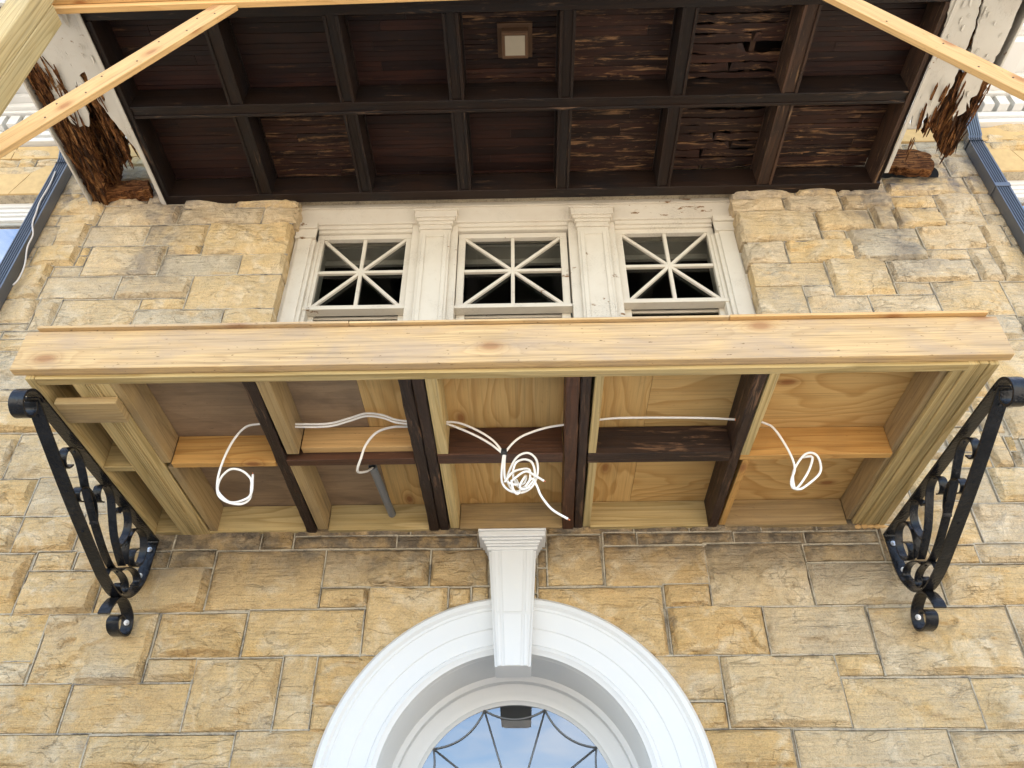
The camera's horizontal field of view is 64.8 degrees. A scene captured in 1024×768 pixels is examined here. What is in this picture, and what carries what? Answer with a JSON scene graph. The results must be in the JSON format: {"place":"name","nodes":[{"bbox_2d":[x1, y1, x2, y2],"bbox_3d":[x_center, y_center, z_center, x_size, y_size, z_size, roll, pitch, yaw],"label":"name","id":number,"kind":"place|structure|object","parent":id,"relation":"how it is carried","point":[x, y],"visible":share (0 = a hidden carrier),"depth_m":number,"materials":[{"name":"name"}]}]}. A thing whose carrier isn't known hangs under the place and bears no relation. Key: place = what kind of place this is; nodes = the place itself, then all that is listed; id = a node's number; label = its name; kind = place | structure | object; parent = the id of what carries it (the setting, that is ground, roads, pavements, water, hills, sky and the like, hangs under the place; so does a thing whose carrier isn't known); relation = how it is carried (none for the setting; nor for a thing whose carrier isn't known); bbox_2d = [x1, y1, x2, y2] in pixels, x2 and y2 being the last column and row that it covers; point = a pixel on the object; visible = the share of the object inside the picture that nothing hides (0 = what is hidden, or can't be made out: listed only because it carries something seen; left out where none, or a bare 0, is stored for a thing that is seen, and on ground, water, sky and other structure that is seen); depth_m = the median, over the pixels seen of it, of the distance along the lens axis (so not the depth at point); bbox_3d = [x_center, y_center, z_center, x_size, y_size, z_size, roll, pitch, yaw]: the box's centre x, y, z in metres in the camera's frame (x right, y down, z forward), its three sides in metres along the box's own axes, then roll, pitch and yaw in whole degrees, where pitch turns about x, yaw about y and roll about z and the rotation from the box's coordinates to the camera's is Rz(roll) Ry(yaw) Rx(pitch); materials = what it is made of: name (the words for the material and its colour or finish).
{"place":"outdoors","nodes":[
{"label":"outdoors","id":0,"kind":"place"},
{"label":"ground","id":1,"kind":"structure","parent":0,"visible":0},
{"bbox_2d":[0,24,1023,767],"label":"stone house","id":2,"kind":"structure","parent":1,"relation":"on","point":[724,646],"depth_m":4.81,"materials":[{"name":"stone"}]},
{"bbox_2d":[0,203,32,262],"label":"window","id":3,"kind":"structure","parent":2,"relation":"in","point":[12,216],"depth_m":7.16,"materials":[{"name":"white paint"}]},
{"bbox_2d":[0,150,71,309],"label":"downspout","id":4,"kind":"object","parent":2,"relation":"attached to","point":[12,263],"visible":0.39,"depth_m":6.70,"materials":[{"name":"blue metal"}]},
{"bbox_2d":[12,171,55,285],"bbox_3d":[-3.943,-1.334,6.698,0.153,1.343,0.071,21,-42,-24],"label":"loose cable","id":5,"kind":"object","parent":4,"relation":"hanging from","point":[22,271],"visible":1,"depth_m":6.61,"materials":[{"name":"plastic"}]},
{"bbox_2d":[8,388,158,636],"bbox_3d":[-2.229,0.727,4.157,0.068,0.640,1.614,-1,-38,1],"label":"iron bracket","id":6,"kind":"object","parent":2,"relation":"attached to","point":[38,409],"visible":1,"depth_m":4.32,"materials":[{"name":"metal"}]},
{"bbox_2d":[302,234,411,321],"bbox_3d":[-1.252,-0.456,6.483,0.845,1.896,0.328,-1,-38,1],"label":"window","id":7,"kind":"structure","parent":2,"relation":"in","point":[355,257],"depth_m":6.72,"materials":[{"name":"beige paint"}]},
{"bbox_2d":[0,0,1023,205],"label":"porch roof","id":8,"kind":"structure","parent":2,"relation":"attached to","point":[382,101],"depth_m":6.28,"materials":[{"name":"brown wood"}]},
{"bbox_2d":[497,22,531,58],"bbox_3d":[0.022,-2.546,6.015,0.260,0.094,0.270,-1,-38,1],"label":"ceiling light","id":9,"kind":"object","parent":8,"relation":"attached to","point":[514,39],"visible":1,"depth_m":5.97,"materials":[{"name":"brown metal"}]},
{"bbox_2d":[10,310,1014,534],"bbox_3d":[-0.005,0.307,4.419,4.645,0.297,1.648,-1,-38,1],"label":"balcony frame","id":10,"kind":"object","parent":2,"relation":"attached to","point":[869,409],"visible":1,"depth_m":4.23,"materials":[{"name":"brown wood"}]},
{"bbox_2d":[54,397,129,422],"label":"wood block","id":11,"kind":"structure","parent":10,"relation":"attached to","point":[92,409],"depth_m":3.91,"materials":[{"name":"beige wood"}]},
{"bbox_2d":[216,423,259,504],"bbox_3d":[-1.383,0.401,4.100,0.199,0.496,0.036,-1,-38,1],"label":"electrical cable","id":12,"kind":"object","parent":10,"relation":"attached to","point":[223,498],"visible":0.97,"depth_m":4.04,"materials":[{"name":"white plastic"}]},
{"bbox_2d":[295,412,406,427],"bbox_3d":[-0.861,0.190,4.255,0.673,0.090,0.020,-1,-38,1],"label":"electrical cable","id":13,"kind":"object","parent":10,"relation":"attached to","point":[327,424],"visible":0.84,"depth_m":4.24,"materials":[{"name":"white plastic"}]},
{"bbox_2d":[356,425,407,517],"bbox_3d":[-0.757,0.584,4.599,0.282,0.226,0.987,8,-39,-10],"label":"conduit pipe","id":14,"kind":"object","parent":10,"relation":"attached to","point":[380,486],"visible":0.89,"depth_m":4.63,"materials":[{"name":"grey plastic"}]},
{"bbox_2d":[446,421,569,520],"bbox_3d":[-0.041,0.421,4.041,0.738,0.597,0.062,-1,-38,1],"label":"electrical cable","id":15,"kind":"object","parent":10,"relation":"attached to","point":[511,484],"visible":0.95,"depth_m":4.03,"materials":[{"name":"white plastic"}]},
{"bbox_2d":[599,416,735,420],"bbox_3d":[0.813,0.184,4.209,0.725,0.038,0.015,-1,-38,1],"label":"electrical cable","id":16,"kind":"object","parent":10,"relation":"attached to","point":[666,417],"visible":0.98,"depth_m":4.21,"materials":[{"name":"white plastic"}]},
{"bbox_2d":[761,421,821,489],"bbox_3d":[1.410,0.354,4.059,0.276,0.427,0.039,3,-38,-4],"label":"electrical cable","id":17,"kind":"object","parent":10,"relation":"attached to","point":[792,482],"visible":0.92,"depth_m":4.02,"materials":[{"name":"white plastic"}]},
{"bbox_2d":[454,232,572,319],"bbox_3d":[0.011,-0.470,6.460,0.944,1.883,0.328,-1,-38,1],"label":"window","id":18,"kind":"structure","parent":2,"relation":"in","point":[470,255],"depth_m":6.68,"materials":[{"name":"beige paint"}]},
{"bbox_2d":[615,228,729,316],"bbox_3d":[1.303,-0.499,6.447,0.862,1.906,0.328,-1,-38,1],"label":"window","id":19,"kind":"structure","parent":2,"relation":"in","point":[689,250],"depth_m":6.68,"materials":[{"name":"beige paint"}]},
{"bbox_2d":[883,376,1023,631],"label":"iron bracket","id":20,"kind":"object","parent":2,"relation":"attached to","point":[1002,394],"visible":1,"depth_m":4.25,"materials":[{"name":"metal"}]},
{"bbox_2d":[959,69,1023,252],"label":"downspout","id":21,"kind":"object","parent":2,"relation":"attached to","point":[1001,193],"visible":0.7,"depth_m":6.80,"materials":[{"name":"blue metal"}]},
{"bbox_2d":[1008,180,1023,207],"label":"window","id":22,"kind":"structure","parent":2,"relation":"in","point":[1017,186],"depth_m":7.07,"materials":[{"name":"white paint"}]},
{"bbox_2d":[0,0,1023,157],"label":"temporary shoring","id":23,"kind":"object","parent":1,"relation":"on","point":[29,29],"visible":1,"depth_m":5.04,"materials":[{"name":"brown wood"}]}
]}

